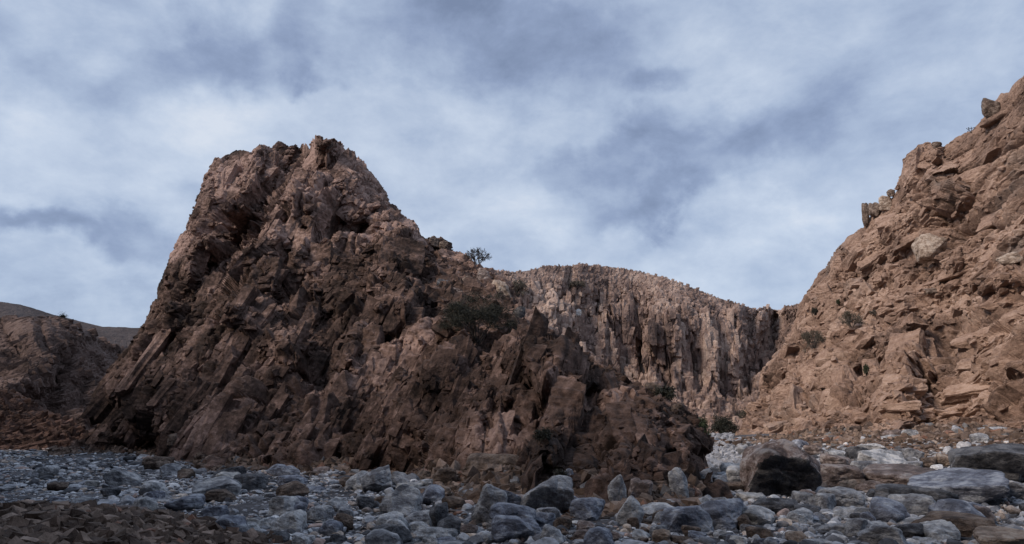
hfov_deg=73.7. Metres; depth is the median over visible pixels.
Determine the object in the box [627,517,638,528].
boulder
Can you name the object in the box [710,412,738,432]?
bush
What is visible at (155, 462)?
boulder
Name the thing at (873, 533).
boulder
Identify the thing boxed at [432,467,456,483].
boulder
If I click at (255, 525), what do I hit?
cobble
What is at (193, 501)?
boulder
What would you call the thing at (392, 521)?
cobble
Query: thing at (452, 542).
cobble
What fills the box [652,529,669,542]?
boulder
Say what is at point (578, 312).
boulder
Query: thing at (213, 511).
cobble
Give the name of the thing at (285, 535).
cobble
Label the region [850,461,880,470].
boulder
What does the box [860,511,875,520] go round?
boulder
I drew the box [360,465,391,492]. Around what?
boulder
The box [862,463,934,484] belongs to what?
boulder
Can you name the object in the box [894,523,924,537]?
boulder
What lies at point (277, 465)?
boulder
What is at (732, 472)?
boulder
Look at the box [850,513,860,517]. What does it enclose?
cobble
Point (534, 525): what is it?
boulder
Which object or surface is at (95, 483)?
boulder
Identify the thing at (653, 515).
cobble
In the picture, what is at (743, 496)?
boulder
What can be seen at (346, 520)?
boulder
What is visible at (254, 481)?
boulder
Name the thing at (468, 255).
acacia tree
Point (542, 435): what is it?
shrub
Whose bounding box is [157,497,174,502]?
cobble
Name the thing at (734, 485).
boulder
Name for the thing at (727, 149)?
sky
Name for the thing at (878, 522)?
cobble
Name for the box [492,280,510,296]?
boulder
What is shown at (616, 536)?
cobble
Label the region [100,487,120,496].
cobble
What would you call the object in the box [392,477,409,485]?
cobble
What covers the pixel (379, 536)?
cobble
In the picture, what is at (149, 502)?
boulder
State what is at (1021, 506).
cobble
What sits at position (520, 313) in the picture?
boulder
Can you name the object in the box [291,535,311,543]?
cobble
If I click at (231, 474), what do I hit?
boulder
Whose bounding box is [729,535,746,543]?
cobble
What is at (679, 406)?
boulder
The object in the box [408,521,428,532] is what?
boulder
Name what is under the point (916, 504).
boulder
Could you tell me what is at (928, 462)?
boulder
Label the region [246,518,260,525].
boulder
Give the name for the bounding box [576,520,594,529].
boulder
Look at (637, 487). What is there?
rock outcrop
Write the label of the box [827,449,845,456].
boulder
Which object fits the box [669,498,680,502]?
cobble
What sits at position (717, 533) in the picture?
cobble
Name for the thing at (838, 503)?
cobble
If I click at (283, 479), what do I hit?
boulder
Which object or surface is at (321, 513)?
cobble
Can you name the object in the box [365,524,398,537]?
cobble
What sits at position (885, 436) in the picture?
boulder
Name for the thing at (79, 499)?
cobble
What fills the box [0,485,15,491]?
cobble
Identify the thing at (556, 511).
cobble
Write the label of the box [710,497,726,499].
cobble
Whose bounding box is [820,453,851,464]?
boulder
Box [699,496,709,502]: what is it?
cobble
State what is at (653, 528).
cobble
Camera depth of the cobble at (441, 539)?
9.96 m
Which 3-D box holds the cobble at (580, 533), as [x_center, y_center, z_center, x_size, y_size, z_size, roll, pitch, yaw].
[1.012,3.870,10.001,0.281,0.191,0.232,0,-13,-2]
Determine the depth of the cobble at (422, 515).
11.59 m
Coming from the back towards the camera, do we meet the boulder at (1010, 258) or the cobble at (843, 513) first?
the boulder at (1010, 258)
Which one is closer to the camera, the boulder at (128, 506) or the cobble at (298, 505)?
the boulder at (128, 506)
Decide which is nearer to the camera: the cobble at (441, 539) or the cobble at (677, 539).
the cobble at (677, 539)
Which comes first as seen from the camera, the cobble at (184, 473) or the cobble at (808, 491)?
the cobble at (808, 491)
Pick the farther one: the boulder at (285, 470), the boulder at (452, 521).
the boulder at (285, 470)
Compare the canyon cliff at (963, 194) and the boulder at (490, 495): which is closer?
the boulder at (490, 495)
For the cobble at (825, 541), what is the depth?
9.46 m
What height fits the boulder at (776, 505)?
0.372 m
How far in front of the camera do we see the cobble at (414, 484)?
17.93 m
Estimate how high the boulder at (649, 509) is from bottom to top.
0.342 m
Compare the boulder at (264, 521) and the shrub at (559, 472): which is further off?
the shrub at (559, 472)
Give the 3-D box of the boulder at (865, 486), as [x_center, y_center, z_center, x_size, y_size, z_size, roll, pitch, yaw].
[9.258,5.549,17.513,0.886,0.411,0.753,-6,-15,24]
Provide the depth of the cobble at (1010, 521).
12.29 m
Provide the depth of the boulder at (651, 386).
25.52 m
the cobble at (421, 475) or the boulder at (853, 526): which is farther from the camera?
the cobble at (421, 475)
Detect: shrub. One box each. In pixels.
[511,278,531,296]
[533,422,553,441]
[553,466,568,475]
[568,280,585,289]
[654,384,678,400]
[735,408,746,418]
[800,329,823,352]
[810,307,817,316]
[838,308,864,327]
[862,364,869,375]
[869,308,877,315]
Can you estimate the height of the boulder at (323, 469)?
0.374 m
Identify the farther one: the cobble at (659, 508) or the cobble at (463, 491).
the cobble at (463, 491)
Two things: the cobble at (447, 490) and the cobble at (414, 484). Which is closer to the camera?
the cobble at (447, 490)
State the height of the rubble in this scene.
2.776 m
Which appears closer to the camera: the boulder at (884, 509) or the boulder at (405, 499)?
the boulder at (884, 509)
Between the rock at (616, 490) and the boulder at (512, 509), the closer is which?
the boulder at (512, 509)
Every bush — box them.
[696,414,714,437]
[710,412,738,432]
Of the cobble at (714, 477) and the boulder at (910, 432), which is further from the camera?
the boulder at (910, 432)
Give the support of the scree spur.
on the riverbed
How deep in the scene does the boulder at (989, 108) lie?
76.18 m
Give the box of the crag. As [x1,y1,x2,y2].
[69,135,733,500]
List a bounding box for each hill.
[0,302,138,346]
[0,315,127,432]
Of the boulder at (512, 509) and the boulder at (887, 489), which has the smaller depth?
the boulder at (512, 509)
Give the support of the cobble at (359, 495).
on the riverbed
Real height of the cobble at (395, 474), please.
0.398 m
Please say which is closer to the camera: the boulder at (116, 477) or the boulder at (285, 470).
the boulder at (116, 477)
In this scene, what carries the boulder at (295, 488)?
on the riverbed
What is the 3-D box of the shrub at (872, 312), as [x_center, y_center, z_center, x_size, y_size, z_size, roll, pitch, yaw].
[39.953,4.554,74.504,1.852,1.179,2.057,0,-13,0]
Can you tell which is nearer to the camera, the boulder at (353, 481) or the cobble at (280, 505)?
the cobble at (280, 505)
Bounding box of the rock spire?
[861,203,868,226]
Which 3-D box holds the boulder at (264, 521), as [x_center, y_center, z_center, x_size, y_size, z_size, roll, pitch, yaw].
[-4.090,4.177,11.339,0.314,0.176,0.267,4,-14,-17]
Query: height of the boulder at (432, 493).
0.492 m
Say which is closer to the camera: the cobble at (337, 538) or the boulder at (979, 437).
the cobble at (337, 538)
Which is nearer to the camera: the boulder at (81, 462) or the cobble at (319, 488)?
the cobble at (319, 488)
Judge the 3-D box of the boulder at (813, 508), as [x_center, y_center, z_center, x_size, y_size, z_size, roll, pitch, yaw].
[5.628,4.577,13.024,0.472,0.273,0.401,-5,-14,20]
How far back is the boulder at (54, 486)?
20.24 m
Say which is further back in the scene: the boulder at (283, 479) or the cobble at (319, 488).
the boulder at (283, 479)
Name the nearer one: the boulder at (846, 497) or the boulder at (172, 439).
the boulder at (846, 497)
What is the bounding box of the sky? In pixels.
[0,0,1023,327]
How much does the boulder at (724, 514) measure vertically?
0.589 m
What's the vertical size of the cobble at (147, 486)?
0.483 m
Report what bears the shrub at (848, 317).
on the canyon cliff at (963, 194)
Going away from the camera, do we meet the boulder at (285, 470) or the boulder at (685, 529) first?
the boulder at (685, 529)
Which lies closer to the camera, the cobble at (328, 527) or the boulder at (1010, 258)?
the cobble at (328, 527)
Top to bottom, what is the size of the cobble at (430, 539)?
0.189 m
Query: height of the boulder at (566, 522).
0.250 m
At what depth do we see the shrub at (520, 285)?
133.42 m
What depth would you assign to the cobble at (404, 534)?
9.78 m
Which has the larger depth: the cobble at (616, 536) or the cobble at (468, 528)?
the cobble at (468, 528)
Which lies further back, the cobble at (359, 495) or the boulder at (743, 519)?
the cobble at (359, 495)
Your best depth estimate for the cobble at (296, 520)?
10.81 m
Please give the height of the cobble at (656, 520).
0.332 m
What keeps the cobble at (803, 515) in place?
on the riverbed
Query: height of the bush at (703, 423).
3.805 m
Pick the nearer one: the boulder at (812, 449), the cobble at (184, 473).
the cobble at (184, 473)
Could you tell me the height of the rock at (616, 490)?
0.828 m
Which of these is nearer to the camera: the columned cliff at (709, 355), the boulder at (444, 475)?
the boulder at (444, 475)
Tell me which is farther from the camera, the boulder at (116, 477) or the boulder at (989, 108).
the boulder at (989, 108)
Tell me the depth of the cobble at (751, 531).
9.79 m
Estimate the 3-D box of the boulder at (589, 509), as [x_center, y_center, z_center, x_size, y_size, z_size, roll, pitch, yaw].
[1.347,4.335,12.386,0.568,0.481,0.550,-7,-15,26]
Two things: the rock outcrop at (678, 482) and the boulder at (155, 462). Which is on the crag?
the rock outcrop at (678, 482)
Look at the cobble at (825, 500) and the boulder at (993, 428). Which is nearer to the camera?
the cobble at (825, 500)
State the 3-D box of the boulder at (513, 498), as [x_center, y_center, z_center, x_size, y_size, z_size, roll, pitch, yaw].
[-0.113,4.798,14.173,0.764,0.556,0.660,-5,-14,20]
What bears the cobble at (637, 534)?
on the riverbed
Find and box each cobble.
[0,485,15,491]
[47,496,64,502]
[71,497,94,502]
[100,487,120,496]
[138,481,167,494]
[146,491,165,500]
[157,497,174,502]
[177,468,195,480]
[200,505,229,516]
[245,521,262,532]
[268,496,299,515]
[269,509,306,531]
[273,531,289,542]
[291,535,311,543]
[294,501,306,510]
[296,496,308,505]
[301,535,315,542]
[306,505,334,521]
[308,486,325,492]
[318,520,343,535]
[325,497,345,505]
[329,534,346,543]
[337,507,354,518]
[339,477,349,486]
[355,494,367,505]
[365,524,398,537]
[365,529,402,543]
[374,496,384,502]
[380,526,412,543]
[385,518,409,530]
[391,471,406,478]
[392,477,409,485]
[396,482,423,487]
[405,510,431,526]
[413,527,457,538]
[417,470,430,479]
[420,479,432,485]
[422,535,437,543]
[437,536,455,543]
[438,484,450,494]
[439,540,463,543]
[441,496,465,508]
[458,487,472,493]
[460,524,477,533]
[481,533,493,543]
[491,515,533,543]
[536,507,560,517]
[536,512,555,526]
[573,529,587,539]
[611,532,619,541]
[632,529,649,540]
[649,525,666,536]
[652,509,663,519]
[652,511,662,524]
[654,506,666,512]
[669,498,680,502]
[670,535,695,543]
[688,488,700,496]
[688,530,706,538]
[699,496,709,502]
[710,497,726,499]
[712,475,726,480]
[713,530,727,537]
[718,532,733,539]
[725,533,738,540]
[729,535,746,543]
[740,524,755,531]
[742,505,774,525]
[745,526,773,537]
[752,538,779,543]
[763,537,775,543]
[785,531,806,541]
[786,508,813,523]
[791,491,812,503]
[800,489,816,494]
[803,539,823,543]
[808,493,835,509]
[813,515,819,522]
[815,523,844,534]
[816,538,831,543]
[827,530,842,534]
[832,507,869,519]
[835,500,841,506]
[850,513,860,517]
[866,489,874,496]
[868,521,888,525]
[897,516,921,524]
[915,537,941,543]
[923,519,960,540]
[960,537,973,540]
[973,505,996,520]
[1007,518,1023,526]
[1018,503,1023,510]
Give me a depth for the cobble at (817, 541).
9.32 m
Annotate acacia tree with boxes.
[438,288,520,346]
[465,247,491,264]
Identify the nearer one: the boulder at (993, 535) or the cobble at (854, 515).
the boulder at (993, 535)
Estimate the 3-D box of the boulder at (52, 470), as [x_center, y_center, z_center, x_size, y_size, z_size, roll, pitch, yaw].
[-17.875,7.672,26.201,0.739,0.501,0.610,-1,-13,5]
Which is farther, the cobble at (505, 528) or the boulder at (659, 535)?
the cobble at (505, 528)
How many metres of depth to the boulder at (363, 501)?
14.02 m
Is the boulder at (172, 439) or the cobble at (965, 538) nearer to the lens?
the cobble at (965, 538)
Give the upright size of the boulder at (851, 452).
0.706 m
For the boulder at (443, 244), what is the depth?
62.12 m
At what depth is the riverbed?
17.37 m
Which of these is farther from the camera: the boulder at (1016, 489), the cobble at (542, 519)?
the boulder at (1016, 489)
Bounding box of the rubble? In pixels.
[37,421,1023,543]
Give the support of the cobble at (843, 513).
on the riverbed
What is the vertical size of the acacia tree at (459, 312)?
3.336 m
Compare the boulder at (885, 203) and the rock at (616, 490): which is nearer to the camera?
the rock at (616, 490)
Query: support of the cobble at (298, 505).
on the riverbed
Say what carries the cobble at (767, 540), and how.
on the riverbed
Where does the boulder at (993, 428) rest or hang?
on the riverbed
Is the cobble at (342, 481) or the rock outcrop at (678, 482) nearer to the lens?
the rock outcrop at (678, 482)
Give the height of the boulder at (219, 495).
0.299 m
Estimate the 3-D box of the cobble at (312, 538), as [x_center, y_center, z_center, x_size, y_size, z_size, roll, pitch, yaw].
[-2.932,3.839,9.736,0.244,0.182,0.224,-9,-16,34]
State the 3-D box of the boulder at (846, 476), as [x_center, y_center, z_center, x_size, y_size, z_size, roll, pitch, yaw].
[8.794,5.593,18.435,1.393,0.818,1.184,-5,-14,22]
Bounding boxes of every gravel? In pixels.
[0,499,291,543]
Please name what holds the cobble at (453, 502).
on the riverbed
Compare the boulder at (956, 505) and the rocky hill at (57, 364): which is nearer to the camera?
the boulder at (956, 505)
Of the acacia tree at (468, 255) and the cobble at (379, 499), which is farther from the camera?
the acacia tree at (468, 255)
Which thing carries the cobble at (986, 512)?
on the riverbed
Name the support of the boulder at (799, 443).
on the riverbed
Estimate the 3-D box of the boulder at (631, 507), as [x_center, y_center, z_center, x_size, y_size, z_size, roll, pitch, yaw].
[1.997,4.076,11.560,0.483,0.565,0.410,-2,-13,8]
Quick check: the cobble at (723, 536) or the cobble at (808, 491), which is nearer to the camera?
the cobble at (723, 536)
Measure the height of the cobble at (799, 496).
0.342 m
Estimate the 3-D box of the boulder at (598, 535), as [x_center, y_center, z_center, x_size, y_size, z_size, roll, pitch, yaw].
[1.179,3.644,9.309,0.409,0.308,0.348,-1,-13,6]
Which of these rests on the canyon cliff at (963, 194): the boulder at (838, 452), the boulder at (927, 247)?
the boulder at (927, 247)
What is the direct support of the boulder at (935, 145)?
on the canyon cliff at (963, 194)
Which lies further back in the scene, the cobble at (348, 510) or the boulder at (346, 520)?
the cobble at (348, 510)
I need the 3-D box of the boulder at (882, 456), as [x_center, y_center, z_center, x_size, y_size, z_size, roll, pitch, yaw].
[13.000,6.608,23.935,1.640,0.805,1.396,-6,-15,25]
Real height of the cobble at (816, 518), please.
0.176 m
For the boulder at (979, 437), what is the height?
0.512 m
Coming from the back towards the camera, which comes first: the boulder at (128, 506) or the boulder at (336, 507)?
the boulder at (336, 507)
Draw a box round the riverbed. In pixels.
[0,433,1023,543]
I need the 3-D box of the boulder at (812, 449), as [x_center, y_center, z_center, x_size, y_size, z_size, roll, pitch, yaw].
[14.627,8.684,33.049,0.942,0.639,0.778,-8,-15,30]
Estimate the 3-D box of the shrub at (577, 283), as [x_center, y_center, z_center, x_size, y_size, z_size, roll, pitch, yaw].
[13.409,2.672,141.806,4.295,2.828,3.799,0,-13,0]
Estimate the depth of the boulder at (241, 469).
23.25 m
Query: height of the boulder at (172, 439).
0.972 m
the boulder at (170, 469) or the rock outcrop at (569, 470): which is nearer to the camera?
the rock outcrop at (569, 470)
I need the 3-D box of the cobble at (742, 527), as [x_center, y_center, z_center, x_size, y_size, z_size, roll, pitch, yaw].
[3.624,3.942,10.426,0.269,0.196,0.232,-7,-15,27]
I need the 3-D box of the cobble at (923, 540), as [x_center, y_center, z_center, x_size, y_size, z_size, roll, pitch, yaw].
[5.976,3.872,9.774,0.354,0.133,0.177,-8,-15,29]
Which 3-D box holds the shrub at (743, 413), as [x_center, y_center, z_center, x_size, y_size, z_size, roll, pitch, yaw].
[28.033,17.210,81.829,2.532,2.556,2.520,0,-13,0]
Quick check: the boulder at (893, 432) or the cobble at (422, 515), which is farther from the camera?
the boulder at (893, 432)
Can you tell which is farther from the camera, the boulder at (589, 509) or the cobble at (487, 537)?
the boulder at (589, 509)
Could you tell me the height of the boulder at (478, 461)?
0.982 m
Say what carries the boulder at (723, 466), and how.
on the riverbed
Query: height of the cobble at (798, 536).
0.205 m
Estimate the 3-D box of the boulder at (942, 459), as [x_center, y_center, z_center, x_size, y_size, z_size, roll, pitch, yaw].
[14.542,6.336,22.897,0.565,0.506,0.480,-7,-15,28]
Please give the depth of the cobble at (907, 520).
12.02 m
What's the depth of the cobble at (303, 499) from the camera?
13.30 m
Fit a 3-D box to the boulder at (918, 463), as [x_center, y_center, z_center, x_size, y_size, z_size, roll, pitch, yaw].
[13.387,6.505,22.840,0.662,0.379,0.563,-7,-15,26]
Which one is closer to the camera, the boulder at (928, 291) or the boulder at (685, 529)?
the boulder at (685, 529)
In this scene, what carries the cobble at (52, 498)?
on the riverbed
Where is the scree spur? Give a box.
[0,388,91,449]
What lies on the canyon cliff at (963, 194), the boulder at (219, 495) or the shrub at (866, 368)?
the shrub at (866, 368)
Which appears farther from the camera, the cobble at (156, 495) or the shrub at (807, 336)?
the shrub at (807, 336)
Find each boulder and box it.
[32,465,59,476]
[46,482,68,490]
[76,458,91,466]
[84,480,99,486]
[103,469,141,485]
[115,505,147,509]
[132,496,157,509]
[141,456,174,469]
[159,463,180,476]
[164,493,205,510]
[167,433,176,448]
[192,475,241,494]
[204,489,236,501]
[213,466,246,476]
[216,472,240,477]
[216,515,247,532]
[233,473,268,490]
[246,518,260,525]
[260,518,270,526]
[266,465,299,475]
[268,464,285,469]
[276,480,309,496]
[277,475,307,486]
[313,466,329,473]
[332,504,350,511]
[333,513,353,531]
[345,471,367,490]
[357,496,374,509]
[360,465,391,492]
[375,511,407,526]
[379,484,422,515]
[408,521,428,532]
[421,484,444,504]
[429,236,438,247]
[429,502,448,526]
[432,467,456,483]
[437,515,460,535]
[439,240,447,249]
[466,453,518,469]
[471,484,506,525]
[477,268,490,280]
[489,502,535,520]
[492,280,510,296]
[504,490,521,504]
[513,306,525,318]
[520,475,574,512]
[522,518,541,534]
[540,524,563,542]
[553,517,571,529]
[569,497,604,520]
[576,309,580,316]
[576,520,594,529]
[583,526,613,543]
[616,495,644,525]
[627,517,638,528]
[641,502,673,516]
[644,382,659,394]
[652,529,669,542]
[660,505,713,533]
[671,403,683,411]
[681,525,700,536]
[699,498,743,530]
[720,463,739,471]
[725,481,744,490]
[726,465,740,481]
[736,492,766,500]
[737,514,752,529]
[739,439,822,495]
[752,498,797,513]
[791,439,808,447]
[794,504,819,512]
[803,445,823,454]
[817,486,865,506]
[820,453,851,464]
[820,464,865,488]
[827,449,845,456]
[843,518,867,536]
[845,446,867,460]
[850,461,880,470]
[854,480,882,492]
[857,443,886,449]
[857,449,905,463]
[857,524,906,543]
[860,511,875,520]
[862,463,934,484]
[868,202,879,217]
[869,496,910,522]
[874,483,958,501]
[878,195,891,210]
[881,435,898,438]
[882,429,901,435]
[886,189,894,196]
[887,493,935,515]
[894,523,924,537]
[901,429,918,435]
[901,448,923,459]
[902,461,922,466]
[907,467,1009,503]
[911,233,946,263]
[911,511,996,537]
[919,456,937,467]
[923,288,936,294]
[928,498,985,517]
[931,142,941,148]
[936,453,949,466]
[947,443,1023,482]
[969,433,989,442]
[973,526,1023,543]
[978,427,1007,429]
[981,98,1000,117]
[996,252,1023,265]
[1007,480,1023,497]
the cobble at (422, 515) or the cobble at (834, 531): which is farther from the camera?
the cobble at (422, 515)
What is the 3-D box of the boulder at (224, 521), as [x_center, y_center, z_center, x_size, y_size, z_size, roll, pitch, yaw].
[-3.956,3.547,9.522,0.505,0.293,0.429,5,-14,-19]
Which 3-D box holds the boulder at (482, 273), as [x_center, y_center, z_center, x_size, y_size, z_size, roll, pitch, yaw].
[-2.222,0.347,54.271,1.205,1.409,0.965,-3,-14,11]
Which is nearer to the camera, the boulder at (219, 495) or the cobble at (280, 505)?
the cobble at (280, 505)
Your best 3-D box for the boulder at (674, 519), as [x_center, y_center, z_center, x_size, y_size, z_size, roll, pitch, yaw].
[2.647,3.859,10.516,0.708,0.515,0.612,7,-15,-26]
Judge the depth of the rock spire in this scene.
94.67 m
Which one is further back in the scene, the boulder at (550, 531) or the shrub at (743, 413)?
the shrub at (743, 413)
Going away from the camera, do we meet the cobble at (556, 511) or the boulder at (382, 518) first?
the boulder at (382, 518)
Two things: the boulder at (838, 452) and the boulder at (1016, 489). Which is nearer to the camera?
the boulder at (1016, 489)
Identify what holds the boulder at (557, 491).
on the riverbed
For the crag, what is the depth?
42.76 m
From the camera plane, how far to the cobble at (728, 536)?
9.46 m
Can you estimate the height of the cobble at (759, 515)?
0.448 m
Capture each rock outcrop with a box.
[562,468,573,475]
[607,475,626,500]
[628,477,652,497]
[668,467,688,497]
[700,468,712,481]
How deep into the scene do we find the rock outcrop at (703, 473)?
16.29 m
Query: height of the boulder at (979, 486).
0.875 m
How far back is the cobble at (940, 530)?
10.12 m
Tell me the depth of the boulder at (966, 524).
10.53 m
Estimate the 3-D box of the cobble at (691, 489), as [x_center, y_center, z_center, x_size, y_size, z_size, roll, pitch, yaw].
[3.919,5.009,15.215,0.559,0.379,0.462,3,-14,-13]
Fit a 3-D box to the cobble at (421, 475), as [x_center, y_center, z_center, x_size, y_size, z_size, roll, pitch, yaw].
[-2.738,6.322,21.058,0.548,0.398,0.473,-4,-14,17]
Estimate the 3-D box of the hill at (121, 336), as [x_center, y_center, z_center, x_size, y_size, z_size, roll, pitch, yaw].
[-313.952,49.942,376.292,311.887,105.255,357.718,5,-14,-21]
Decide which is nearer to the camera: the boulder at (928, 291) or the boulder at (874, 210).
the boulder at (928, 291)
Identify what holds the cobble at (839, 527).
on the riverbed
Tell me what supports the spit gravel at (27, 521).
on the riverbed
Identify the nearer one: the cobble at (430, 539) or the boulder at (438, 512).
the cobble at (430, 539)
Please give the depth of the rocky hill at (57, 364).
110.29 m
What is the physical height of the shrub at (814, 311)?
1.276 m
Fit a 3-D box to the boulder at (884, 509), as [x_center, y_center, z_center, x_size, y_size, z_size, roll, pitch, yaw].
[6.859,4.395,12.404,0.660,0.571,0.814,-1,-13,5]
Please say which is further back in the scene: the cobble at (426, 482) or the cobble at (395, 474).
the cobble at (395, 474)
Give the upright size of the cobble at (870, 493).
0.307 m
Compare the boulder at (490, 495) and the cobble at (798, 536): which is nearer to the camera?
the cobble at (798, 536)
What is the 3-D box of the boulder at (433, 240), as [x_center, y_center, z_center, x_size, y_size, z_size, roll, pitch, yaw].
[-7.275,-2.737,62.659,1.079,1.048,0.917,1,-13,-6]
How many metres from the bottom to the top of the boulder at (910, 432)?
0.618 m
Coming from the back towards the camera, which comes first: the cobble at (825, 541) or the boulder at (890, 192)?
the boulder at (890, 192)
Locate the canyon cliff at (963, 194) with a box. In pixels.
[735,76,1023,435]
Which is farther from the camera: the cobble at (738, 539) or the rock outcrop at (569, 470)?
the rock outcrop at (569, 470)
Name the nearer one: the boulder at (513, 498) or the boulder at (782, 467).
the boulder at (513, 498)
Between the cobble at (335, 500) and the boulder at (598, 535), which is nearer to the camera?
the boulder at (598, 535)
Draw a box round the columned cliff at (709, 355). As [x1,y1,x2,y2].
[494,262,798,432]
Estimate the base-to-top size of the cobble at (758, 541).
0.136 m
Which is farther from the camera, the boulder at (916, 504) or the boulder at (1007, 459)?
the boulder at (1007, 459)
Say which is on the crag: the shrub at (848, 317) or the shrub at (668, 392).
the shrub at (668, 392)
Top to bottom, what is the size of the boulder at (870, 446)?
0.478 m
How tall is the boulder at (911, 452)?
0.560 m
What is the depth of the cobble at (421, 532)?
10.27 m
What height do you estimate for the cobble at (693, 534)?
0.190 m
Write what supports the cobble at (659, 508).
on the riverbed
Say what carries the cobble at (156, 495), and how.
on the riverbed
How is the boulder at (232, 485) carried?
on the riverbed

